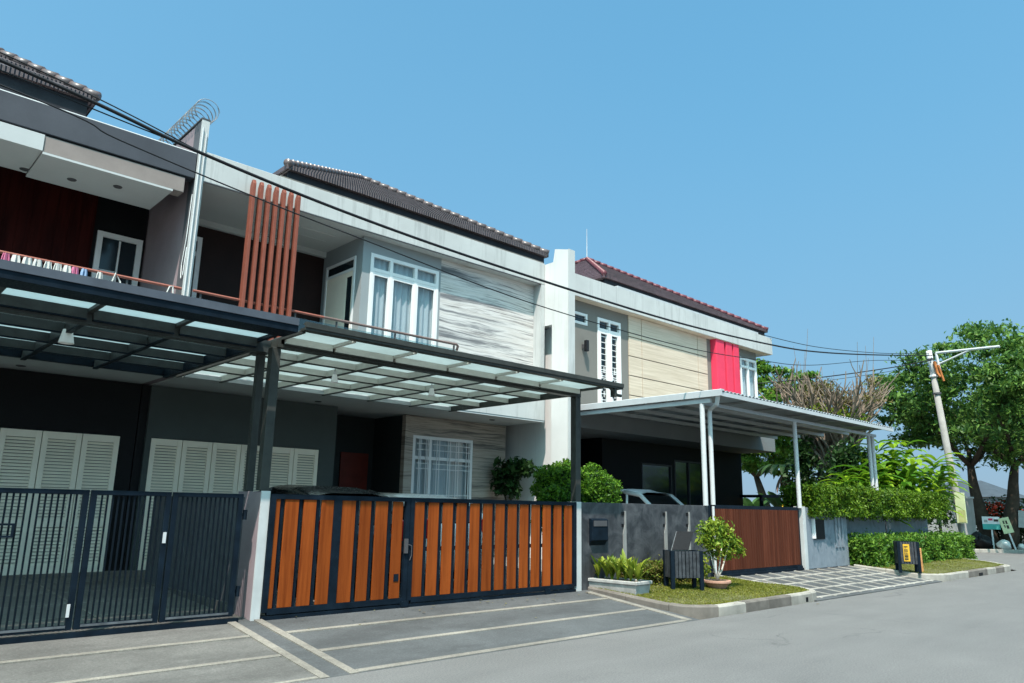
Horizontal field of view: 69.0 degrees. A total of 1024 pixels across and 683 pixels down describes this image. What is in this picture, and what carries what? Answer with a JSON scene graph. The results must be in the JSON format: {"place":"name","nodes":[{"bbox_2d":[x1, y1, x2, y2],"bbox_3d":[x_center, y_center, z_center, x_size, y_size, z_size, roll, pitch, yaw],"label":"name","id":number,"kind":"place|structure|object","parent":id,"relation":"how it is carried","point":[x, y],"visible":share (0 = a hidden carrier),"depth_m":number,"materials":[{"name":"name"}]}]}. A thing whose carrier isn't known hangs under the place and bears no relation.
{"place":"outdoors","nodes":[
{"label":"outdoors","id":0,"kind":"place"},
{"bbox_2d":[0,571,234,637],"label":"carport floor","id":1,"kind":"structure","parent":0,"point":[33,600],"depth_m":9.74,"materials":[{"name":"concrete"}]},
{"bbox_2d":[0,47,196,574],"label":"house","id":2,"kind":"structure","parent":1,"relation":"on","point":[80,194],"depth_m":12.68,"materials":[{"name":"paint"}]},
{"bbox_2d":[22,257,31,264],"bbox_3d":[-7.312,-1.143,11.227,0.159,0.262,0.049,13,-17,-42],"label":"hanging garment","id":3,"kind":"object","parent":2,"relation":"hanging from","point":[26,260],"visible":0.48,"depth_m":11.24,"materials":[{"name":"white fabric"}]},
{"bbox_2d":[32,259,41,266],"bbox_3d":[-7.218,-1.121,11.318,0.154,0.262,0.046,13,-17,-42],"label":"hanging garment","id":4,"kind":"object","parent":2,"relation":"hanging from","point":[38,262],"visible":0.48,"depth_m":11.33,"materials":[{"name":"white fabric"}]},
{"bbox_2d":[91,230,142,285],"bbox_3d":[-7.717,-0.970,14.403,0.820,2.270,0.070,13,-17,-42],"label":"window","id":5,"kind":"structure","parent":2,"relation":"in","point":[113,253],"depth_m":14.56,"materials":[{"name":"white paint"}]},
{"bbox_2d":[0,574,202,626],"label":"floor joints","id":6,"kind":"object","parent":1,"relation":"on","point":[84,610],"visible":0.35,"depth_m":9.83,"materials":[{"name":"concrete"}]},
{"bbox_2d":[0,624,319,682],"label":"driveway","id":7,"kind":"structure","parent":0,"point":[274,670],"depth_m":7.28,"materials":[{"name":"grey concrete"}]},
{"bbox_2d":[0,488,246,644],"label":"gate","id":8,"kind":"structure","parent":7,"relation":"on","point":[167,558],"depth_m":8.15,"materials":[{"name":"black metal"}]},
{"bbox_2d":[0,591,691,682],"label":"driveway strips","id":9,"kind":"object","parent":7,"relation":"on","point":[281,652],"visible":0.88,"depth_m":8.32,"materials":[{"name":"stone"}]},
{"bbox_2d":[116,554,563,617],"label":"carport floor","id":10,"kind":"structure","parent":0,"point":[143,576],"depth_m":12.68,"materials":[{"name":"concrete"}]},
{"bbox_2d":[118,117,244,613],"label":"boundary wall","id":11,"kind":"structure","parent":10,"relation":"on","point":[170,240],"depth_m":13.21,"materials":[{"name":"white paint"}]},
{"bbox_2d":[159,99,219,144],"bbox_3d":[-6.652,-4.035,14.794,0.432,0.432,3.152,13,-17,-42],"label":"razor wire","id":12,"kind":"object","parent":11,"relation":"on","point":[175,125],"visible":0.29,"depth_m":14.10,"materials":[{"name":"silver metal"}]},
{"bbox_2d":[234,491,270,620],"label":"gate pillar","id":13,"kind":"structure","parent":10,"relation":"on","point":[252,558],"depth_m":9.32,"materials":[{"name":"grey paint"}]},
{"bbox_2d":[0,259,299,490],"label":"carport canopy","id":14,"kind":"object","parent":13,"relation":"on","point":[112,325],"visible":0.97,"depth_m":9.12,"materials":[{"name":"black metal"}]},
{"bbox_2d":[58,329,73,344],"bbox_3d":[-5.511,-0.112,9.238,0.176,0.270,0.173,13,-17,-42],"label":"pendant lamp","id":15,"kind":"object","parent":14,"relation":"hanging from","point":[66,338],"visible":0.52,"depth_m":9.18,"materials":[{"name":"silver metal"}]},
{"bbox_2d":[268,485,403,594],"bbox_3d":[-3.653,3.273,12.643,2.100,1.630,4.304,13,-17,-42],"label":"parked car","id":16,"kind":"object","parent":10,"relation":"on","point":[316,490],"visible":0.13,"depth_m":11.57,"materials":[{"name":"paint"}]},
{"bbox_2d":[128,152,549,569],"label":"house","id":17,"kind":"structure","parent":10,"relation":"on","point":[251,252],"depth_m":16.27,"materials":[{"name":"white paint"}]},
{"bbox_2d":[190,237,202,297],"bbox_3d":[-6.575,-0.937,14.806,0.560,2.510,0.070,13,-17,-42],"label":"door","id":18,"kind":"structure","parent":17,"relation":"in","point":[194,283],"depth_m":15.07,"materials":[{"name":"white paint"}]},
{"bbox_2d":[322,256,356,329],"bbox_3d":[-3.805,-0.542,16.303,0.075,2.500,1.250,13,-17,-42],"label":"door","id":19,"kind":"structure","parent":17,"relation":"in","point":[340,277],"depth_m":16.37,"materials":[{"name":"white paint"}]},
{"bbox_2d":[338,452,368,489],"bbox_3d":[-3.784,3.837,17.562,0.750,2.400,0.035,13,-17,-42],"label":"door","id":20,"kind":"structure","parent":17,"relation":"in","point":[353,469],"depth_m":17.71,"materials":[{"name":"red wood"}]},
{"bbox_2d":[176,322,623,501],"bbox_3d":[-1.876,1.615,12.805,6.375,2.100,4.585,13,-17,-42],"label":"carport canopy","id":21,"kind":"object","parent":17,"relation":"attached to","point":[377,368],"visible":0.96,"depth_m":12.14,"materials":[{"name":"grey metal"}]},
{"bbox_2d":[366,253,438,346],"bbox_3d":[-2.442,-0.599,16.487,1.840,2.375,0.175,13,-17,-42],"label":"window","id":22,"kind":"structure","parent":17,"relation":"in","point":[403,296],"depth_m":16.58,"materials":[{"name":"white glass"}]},
{"bbox_2d":[411,435,472,498],"bbox_3d":[-1.726,3.258,17.968,1.835,1.855,0.238,13,-17,-42],"label":"window","id":23,"kind":"structure","parent":17,"relation":"in","point":[439,465],"depth_m":18.07,"materials":[{"name":"white glass"}]},
{"bbox_2d":[378,492,482,585],"bbox_3d":[-2.376,3.616,13.941,2.180,1.530,4.304,13,-17,-42],"label":"parked car","id":24,"kind":"object","parent":10,"relation":"on","point":[409,495],"visible":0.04,"depth_m":12.82,"materials":[{"name":"white paint"}]},
{"bbox_2d":[489,456,536,506],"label":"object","id":25,"kind":"object","parent":10,"relation":"on","point":[510,473],"visible":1,"depth_m":18.52,"materials":[{"name":"green plant"}]},
{"bbox_2d":[466,249,574,558],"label":"boundary wall","id":26,"kind":"structure","parent":10,"relation":"on","point":[547,441],"depth_m":18.88,"materials":[{"name":"white paint"}]},
{"bbox_2d":[537,484,571,583],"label":"topiary bush","id":27,"kind":"object","parent":10,"relation":"on","point":[554,492],"visible":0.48,"depth_m":13.72,"materials":[{"name":"green plant"}]},
{"bbox_2d":[529,458,595,579],"bbox_3d":[0.999,3.470,14.679,1.387,2.337,1.238,13,-17,-42],"label":"topiary bush","id":28,"kind":"object","parent":10,"relation":"on","point":[557,473],"visible":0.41,"depth_m":14.52,"materials":[{"name":"green plant"}]},
{"bbox_2d":[581,462,622,502],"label":"topiary bush","id":29,"kind":"object","parent":10,"relation":"on","point":[607,489],"visible":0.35,"depth_m":14.99,"materials":[{"name":"green plant"}]},
{"bbox_2d":[572,502,710,590],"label":"front wall","id":30,"kind":"structure","parent":10,"relation":"on","point":[641,532],"depth_m":14.30,"materials":[{"name":"concrete"}]},
{"bbox_2d":[589,518,607,544],"bbox_3d":[1.581,3.462,13.552,0.450,0.474,0.088,13,-17,-42],"label":"mailbox","id":31,"kind":"object","parent":30,"relation":"attached to","point":[598,531],"visible":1,"depth_m":13.50,"materials":[{"name":"black metal"}]},
{"bbox_2d":[238,590,698,678],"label":"driveway","id":32,"kind":"structure","parent":0,"point":[376,655],"depth_m":9.55,"materials":[{"name":"concrete"}]},
{"bbox_2d":[260,494,576,620],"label":"gate","id":33,"kind":"structure","parent":32,"relation":"on","point":[337,550],"depth_m":10.68,"materials":[{"name":"brown wood"}]},
{"bbox_2d":[0,0,1023,506],"label":"sky","id":34,"kind":"structure","parent":0,"point":[849,174],"materials":[{"name":"blue"}]},
{"bbox_2d":[298,552,1023,682],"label":"road","id":35,"kind":"structure","parent":0,"point":[969,630],"depth_m":9.18,"materials":[{"name":"grey asphalt"}]},
{"bbox_2d":[296,558,978,627],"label":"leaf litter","id":36,"kind":"object","parent":35,"relation":"on","point":[678,598],"visible":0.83,"depth_m":13.13,"materials":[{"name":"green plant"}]},
{"bbox_2d":[743,498,769,505],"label":"banana plant","id":37,"kind":"object","parent":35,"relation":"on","point":[748,502],"visible":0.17,"depth_m":31.11,"materials":[{"name":"green plant"}]},
{"bbox_2d":[756,491,781,506],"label":"banana plant","id":38,"kind":"object","parent":35,"relation":"on","point":[775,502],"visible":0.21,"depth_m":30.02,"materials":[{"name":"green plant"}]},
{"bbox_2d":[877,452,971,522],"bbox_3d":[15.133,6.212,28.397,3.839,3.651,3.334,6,-14,-23],"label":"ginger plant","id":39,"kind":"object","parent":35,"relation":"on","point":[932,468],"visible":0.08,"depth_m":27.71,"materials":[{"name":"green plant"}]},
{"bbox_2d":[925,475,956,530],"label":"shrub","id":40,"kind":"object","parent":35,"relation":"on","point":[941,524],"visible":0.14,"depth_m":31.43,"materials":[{"name":"green plant"}]},
{"bbox_2d":[926,345,999,534],"bbox_3d":[17.860,4.176,28.845,0.360,8.141,2.620,13,-17,-42],"label":"utility pole","id":41,"kind":"object","parent":35,"relation":"on","point":[934,370],"visible":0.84,"depth_m":29.75,"materials":[{"name":"concrete"}]},
{"bbox_2d":[0,84,918,365],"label":"power cable","id":42,"kind":"object","parent":41,"relation":"attached to","point":[392,250],"visible":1,"depth_m":10.31,"materials":[{"name":"black rubber"}]},
{"bbox_2d":[0,58,931,355],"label":"power cable","id":43,"kind":"object","parent":41,"relation":"attached to","point":[50,82],"visible":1,"depth_m":10.57,"materials":[{"name":"black rubber"}]},
{"bbox_2d":[0,69,162,137],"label":"power cable","id":44,"kind":"object","parent":43,"relation":"attached to","point":[77,102],"visible":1,"depth_m":8.47,"materials":[{"name":"black rubber"}]},
{"bbox_2d":[0,52,195,148],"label":"power cable","id":45,"kind":"object","parent":43,"relation":"attached to","point":[93,96],"visible":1,"depth_m":8.64,"materials":[{"name":"black rubber"}]},
{"bbox_2d":[758,333,928,353],"bbox_3d":[13.035,0.210,28.733,8.769,0.385,0.175,6,-14,-22],"label":"power cable","id":46,"kind":"object","parent":41,"relation":"attached to","point":[848,350],"visible":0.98,"depth_m":28.68,"materials":[{"name":"black rubber"}]},
{"bbox_2d":[954,493,966,522],"bbox_3d":[17.215,6.388,28.579,0.038,1.140,0.350,13,-17,-42],"label":"notice board","id":47,"kind":"object","parent":41,"relation":"attached to","point":[960,502],"visible":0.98,"depth_m":28.56,"materials":[{"name":"yellow paper"}]},
{"bbox_2d":[974,549,1023,552],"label":"kerb","id":48,"kind":"structure","parent":35,"relation":"on","point":[997,551],"depth_m":34.39,"materials":[{"name":"concrete"}]},
{"bbox_2d":[594,575,808,604],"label":"grass","id":49,"kind":"structure","parent":0,"point":[735,582],"depth_m":13.68,"materials":[{"name":"green plant"}]},
{"bbox_2d":[588,577,651,594],"bbox_3d":[1.882,4.299,13.103,1.040,0.225,0.520,-10,-16,40],"label":"planter trough","id":50,"kind":"object","parent":49,"relation":"on","point":[634,586],"visible":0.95,"depth_m":12.88,"materials":[{"name":"concrete"}]},
{"bbox_2d":[590,554,607,577],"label":"leafy plant","id":51,"kind":"object","parent":50,"relation":"on","point":[597,566],"visible":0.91,"depth_m":13.35,"materials":[{"name":"green plant"}]},
{"bbox_2d":[596,553,616,577],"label":"leafy plant","id":52,"kind":"object","parent":50,"relation":"on","point":[605,570],"visible":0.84,"depth_m":13.31,"materials":[{"name":"green plant"}]},
{"bbox_2d":[602,555,618,579],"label":"leafy plant","id":53,"kind":"object","parent":50,"relation":"on","point":[611,571],"visible":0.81,"depth_m":13.24,"materials":[{"name":"green plant"}]},
{"bbox_2d":[607,555,630,579],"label":"leafy plant","id":54,"kind":"object","parent":50,"relation":"on","point":[617,570],"visible":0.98,"depth_m":13.08,"materials":[{"name":"green plant"}]},
{"bbox_2d":[612,548,637,580],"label":"leafy plant","id":55,"kind":"object","parent":50,"relation":"on","point":[623,556],"visible":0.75,"depth_m":13.15,"materials":[{"name":"green plant"}]},
{"bbox_2d":[619,557,637,580],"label":"leafy plant","id":56,"kind":"object","parent":50,"relation":"on","point":[629,572],"visible":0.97,"depth_m":12.89,"materials":[{"name":"green plant"}]},
{"bbox_2d":[625,557,653,581],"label":"leafy plant","id":57,"kind":"object","parent":50,"relation":"on","point":[637,570],"visible":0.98,"depth_m":12.85,"materials":[{"name":"green plant"}]},
{"bbox_2d":[619,554,703,585],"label":"hedge","id":58,"kind":"object","parent":49,"relation":"on","point":[654,575],"visible":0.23,"depth_m":14.02,"materials":[{"name":"green plant"}]},
{"bbox_2d":[663,531,703,590],"bbox_3d":[3.184,4.077,13.864,0.630,1.055,0.406,3,-13,-10],"label":"trash bin","id":59,"kind":"object","parent":49,"relation":"on","point":[681,559],"visible":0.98,"depth_m":13.70,"materials":[{"name":"black metal"}]},
{"bbox_2d":[689,555,711,580],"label":"shrub","id":60,"kind":"object","parent":49,"relation":"on","point":[708,567],"visible":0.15,"depth_m":14.80,"materials":[{"name":"green plant"}]},
{"bbox_2d":[704,579,730,588],"bbox_3d":[3.894,4.604,14.134,0.520,0.150,0.520,13,-17,-42],"label":"plant pot","id":61,"kind":"object","parent":49,"relation":"on","point":[718,583],"visible":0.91,"depth_m":13.97,"materials":[{"name":"ceramic"}]},
{"bbox_2d":[694,516,746,579],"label":"potted shrub","id":62,"kind":"object","parent":61,"relation":"on","point":[723,540],"visible":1,"depth_m":14.23,"materials":[{"name":"green plant"}]},
{"bbox_2d":[758,330,900,480],"bbox_3d":[12.123,3.758,29.207,5.082,8.731,5.519,13,-17,-42],"label":"bare shrub","id":63,"kind":"object","parent":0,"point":[812,397],"visible":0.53,"depth_m":28.48,"materials":[{"name":"brown plant"}]},
{"bbox_2d":[735,565,941,601],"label":"driveway","id":64,"kind":"structure","parent":0,"point":[844,586],"depth_m":17.21,"materials":[{"name":"concrete"}]},
{"bbox_2d":[708,505,803,576],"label":"gate","id":65,"kind":"structure","parent":64,"relation":"on","point":[770,537],"depth_m":17.56,"materials":[{"name":"brown wood"}]},
{"bbox_2d":[865,558,1003,573],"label":"grass","id":66,"kind":"structure","parent":0,"point":[943,562],"depth_m":21.80,"materials":[{"name":"green plant"}]},
{"bbox_2d":[893,541,921,573],"bbox_3d":[10.301,5.614,19.409,0.530,0.780,0.439,-2,-13,15],"label":"trash bin","id":67,"kind":"object","parent":66,"relation":"on","point":[906,552],"visible":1,"depth_m":19.26,"materials":[{"name":"black metal"}]},
{"bbox_2d":[847,527,977,566],"bbox_3d":[12.558,6.477,23.327,9.032,1.309,1.584,13,-17,-42],"label":"ground hedge","id":68,"kind":"object","parent":66,"relation":"on","point":[871,549],"visible":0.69,"depth_m":22.35,"materials":[{"name":"green plant"}]},
{"bbox_2d":[930,480,1023,530],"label":"distant house","id":69,"kind":"structure","parent":0,"point":[987,490],"depth_m":80.15,"materials":[{"name":"paint"}]},
{"label":"verge","id":70,"kind":"structure","parent":0,"visible":0},
{"bbox_2d":[861,318,1023,548],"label":"rain tree","id":71,"kind":"object","parent":70,"relation":"on","point":[1001,410],"visible":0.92,"depth_m":36.09,"materials":[{"name":"green plant"}]},
{"bbox_2d":[971,531,981,548],"bbox_3d":[22.148,9.529,35.960,1.318,0.870,1.177,13,-17,-42],"label":"rubbish bag","id":72,"kind":"object","parent":70,"relation":"on","point":[976,534],"visible":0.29,"depth_m":35.52,"materials":[{"name":"black plastic"}]},
{"bbox_2d":[974,535,992,548],"bbox_3d":[22.430,9.544,35.502,0.989,0.652,0.884,13,-17,-42],"label":"rubbish bag","id":73,"kind":"object","parent":70,"relation":"on","point":[984,542],"visible":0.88,"depth_m":35.17,"materials":[{"name":"black plastic"}]},
{"bbox_2d":[982,516,1000,548],"bbox_3d":[23.174,9.271,35.937,0.720,1.600,0.081,-6,-14,28],"label":"sign","id":74,"kind":"object","parent":70,"relation":"on","point":[991,523],"visible":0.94,"depth_m":35.98,"materials":[{"name":"metal"}]},
{"bbox_2d":[965,363,1023,462],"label":"rain tree","id":75,"kind":"object","parent":70,"relation":"on","point":[1009,373],"visible":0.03,"depth_m":44.50,"materials":[{"name":"green plant"}]},
{"bbox_2d":[975,494,1023,543],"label":"flowering bush","id":76,"kind":"object","parent":70,"relation":"on","point":[996,511],"visible":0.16,"depth_m":37.08,"materials":[{"name":"red plant"}]},
{"bbox_2d":[995,540,1011,549],"bbox_3d":[23.010,9.509,34.864,0.703,0.464,0.628,13,-17,-42],"label":"sack","id":77,"kind":"object","parent":70,"relation":"on","point":[1003,544],"visible":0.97,"depth_m":34.65,"materials":[{"name":"white fabric"}]},
{"bbox_2d":[998,517,1016,549],"bbox_3d":[23.321,9.063,35.046,0.619,1.591,0.081,-6,-14,28],"label":"sign","id":78,"kind":"object","parent":70,"relation":"on","point":[1006,525],"visible":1,"depth_m":35.09,"materials":[{"name":"green metal"}]},
{"bbox_2d":[1018,510,1023,527],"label":"sign","id":79,"kind":"object","parent":70,"relation":"on","point":[1020,519],"visible":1,"depth_m":35.72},
{"bbox_3d":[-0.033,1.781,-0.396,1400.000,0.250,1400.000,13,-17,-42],"label":"ground","id":80,"kind":"structure","parent":0,"visible":0},
{"bbox_2d":[588,586,791,619],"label":"kerb","id":81,"kind":"structure","parent":80,"relation":"on","point":[705,611],"depth_m":12.39,"materials":[{"name":"concrete"}]},
{"bbox_2d":[714,575,816,616],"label":"kerb","id":82,"kind":"structure","parent":80,"relation":"on","point":[731,608],"depth_m":13.69,"materials":[{"name":"concrete"}]},
{"bbox_2d":[756,464,810,502],"bbox_3d":[10.937,6.558,29.646,2.254,3.368,2.272,13,-17,-42],"label":"palm","id":83,"kind":"object","parent":80,"relation":"on","point":[774,468],"visible":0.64,"depth_m":29.80,"materials":[{"name":"green plant"}]},
{"bbox_2d":[741,358,832,505],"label":"leafy tree","id":84,"kind":"object","parent":80,"relation":"on","point":[752,464],"visible":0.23,"depth_m":41.34,"materials":[{"name":"green plant"}]},
{"bbox_2d":[780,435,822,487],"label":"shrub","id":85,"kind":"object","parent":80,"relation":"on","point":[806,456],"visible":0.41,"depth_m":28.56,"materials":[{"name":"green plant"}]},
{"bbox_2d":[813,436,868,484],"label":"shrub","id":86,"kind":"object","parent":80,"relation":"on","point":[849,455],"visible":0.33,"depth_m":26.99,"materials":[{"name":"green plant"}]},
{"bbox_2d":[816,458,931,528],"bbox_3d":[12.197,5.580,25.171,3.702,3.378,2.993,-5,-14,25],"label":"ginger plant","id":87,"kind":"object","parent":80,"relation":"on","point":[910,470],"visible":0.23,"depth_m":25.00,"materials":[{"name":"green plant"}]},
{"bbox_2d":[842,438,928,491],"bbox_3d":[13.408,5.587,26.743,2.981,4.092,3.062,-7,-15,31],"label":"ginger plant","id":88,"kind":"object","parent":80,"relation":"on","point":[892,452],"visible":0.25,"depth_m":26.42,"materials":[{"name":"green plant"}]},
{"bbox_2d":[857,440,967,511],"bbox_3d":[14.502,5.699,27.141,3.642,4.084,4.060,13,-17,-42],"label":"ginger plant","id":89,"kind":"object","parent":80,"relation":"on","point":[940,478],"visible":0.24,"depth_m":26.74,"materials":[{"name":"green plant"}]},
{"bbox_2d":[854,558,1010,581],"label":"kerb","id":90,"kind":"structure","parent":80,"relation":"on","point":[945,577],"depth_m":19.63,"materials":[{"name":"concrete"}]},
{"bbox_2d":[928,497,975,548],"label":"boundary wall","id":91,"kind":"structure","parent":80,"relation":"on","point":[970,523],"depth_m":35.61,"materials":[{"name":"grey concrete"}]},
{"bbox_2d":[964,566,1004,577],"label":"kerb","id":92,"kind":"structure","parent":80,"relation":"on","point":[976,572],"depth_m":21.20,"materials":[{"name":"concrete"}]},
{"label":"carport floor","id":93,"kind":"structure","parent":0,"visible":0},
{"bbox_2d":[466,248,774,507],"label":"house","id":94,"kind":"structure","parent":93,"relation":"on","point":[638,453],"depth_m":23.22,"materials":[{"name":"paint"}]},
{"bbox_2d":[575,311,587,325],"bbox_3d":[1.755,-0.662,20.461,0.890,0.330,0.070,13,-17,-42],"label":"window","id":95,"kind":"structure","parent":94,"relation":"in","point":[578,314],"depth_m":20.60,"materials":[{"name":"white paint"}]},
{"bbox_2d":[582,340,588,351],"bbox_3d":[2.010,0.121,20.390,0.110,0.310,0.178,13,-17,-42],"label":"wall lamp","id":96,"kind":"object","parent":94,"relation":"attached to","point":[585,346],"visible":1,"depth_m":20.34,"materials":[{"name":"metal"}]},
{"bbox_2d":[597,317,621,402],"bbox_3d":[2.641,0.676,21.246,1.030,2.580,0.385,13,-17,-42],"label":"window","id":97,"kind":"structure","parent":94,"relation":"in","point":[604,334],"depth_m":21.24,"materials":[{"name":"white paint"}]},
{"bbox_2d":[641,463,672,493],"bbox_3d":[4.597,4.981,23.625,1.610,2.170,0.070,13,-17,-42],"label":"window","id":98,"kind":"structure","parent":94,"relation":"in","point":[655,477],"depth_m":23.80,"materials":[{"name":"glass"}]},
{"bbox_2d":[674,460,702,504],"bbox_3d":[5.927,5.188,24.861,1.720,2.350,0.070,13,-17,-42],"label":"window","id":99,"kind":"structure","parent":94,"relation":"in","point":[687,474],"depth_m":24.95,"materials":[{"name":"glass"}]},
{"bbox_2d":[581,389,893,516],"bbox_3d":[6.292,3.381,20.491,10.430,2.704,4.420,13,-17,-42],"label":"carport canopy","id":100,"kind":"object","parent":94,"relation":"attached to","point":[720,410],"visible":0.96,"depth_m":19.26,"materials":[{"name":"silver metal"}]},
{"bbox_2d":[739,358,757,397],"bbox_3d":[8.340,1.784,26.353,1.110,2.360,0.174,13,-17,-42],"label":"window","id":101,"kind":"structure","parent":94,"relation":"in","point":[747,370],"depth_m":26.51,"materials":[{"name":"white glass"}]},
{"bbox_2d":[757,359,931,383],"bbox_3d":[11.301,1.314,29.841,11.465,1.538,0.822,1,-13,1],"label":"power cable","id":102,"kind":"object","parent":94,"relation":"attached to","point":[847,373],"visible":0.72,"depth_m":29.57,"materials":[{"name":"black rubber"}]},
{"bbox_2d":[763,362,931,386],"bbox_3d":[11.226,1.433,29.926,11.601,1.517,0.727,1,-13,2],"label":"power cable","id":103,"kind":"object","parent":94,"relation":"attached to","point":[856,376],"visible":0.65,"depth_m":29.78,"materials":[{"name":"black rubber"}]},
{"bbox_2d":[619,489,683,504],"bbox_3d":[3.710,4.878,19.893,2.180,1.830,4.304,13,-17,-42],"label":"parked car","id":104,"kind":"object","parent":93,"relation":"on","point":[637,496],"visible":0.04,"depth_m":19.77,"materials":[{"name":"white paint"}]},
{"bbox_2d":[740,495,782,505],"bbox_3d":[8.827,6.386,26.227,0.080,1.940,7.960,13,-17,-42],"label":"fence","id":105,"kind":"object","parent":93,"relation":"on","point":[761,499],"visible":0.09,"depth_m":26.37,"materials":[{"name":"black metal"}]},
{"bbox_2d":[793,506,927,569],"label":"front wall","id":106,"kind":"structure","parent":93,"relation":"on","point":[831,550],"depth_m":20.08,"materials":[{"name":"concrete"}]},
{"bbox_2d":[811,519,824,538],"bbox_3d":[8.028,4.899,19.472,0.670,0.520,0.069,13,-17,-42],"label":"mailbox","id":107,"kind":"object","parent":106,"relation":"attached to","point":[818,529],"visible":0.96,"depth_m":19.45,"materials":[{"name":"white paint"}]},
{"bbox_2d":[778,478,949,522],"bbox_3d":[11.063,4.949,22.760,10.278,1.312,1.514,13,-17,-42],"label":"wall hedge","id":108,"kind":"object","parent":106,"relation":"on","point":[853,501],"depth_m":21.33,"materials":[{"name":"green plant"}]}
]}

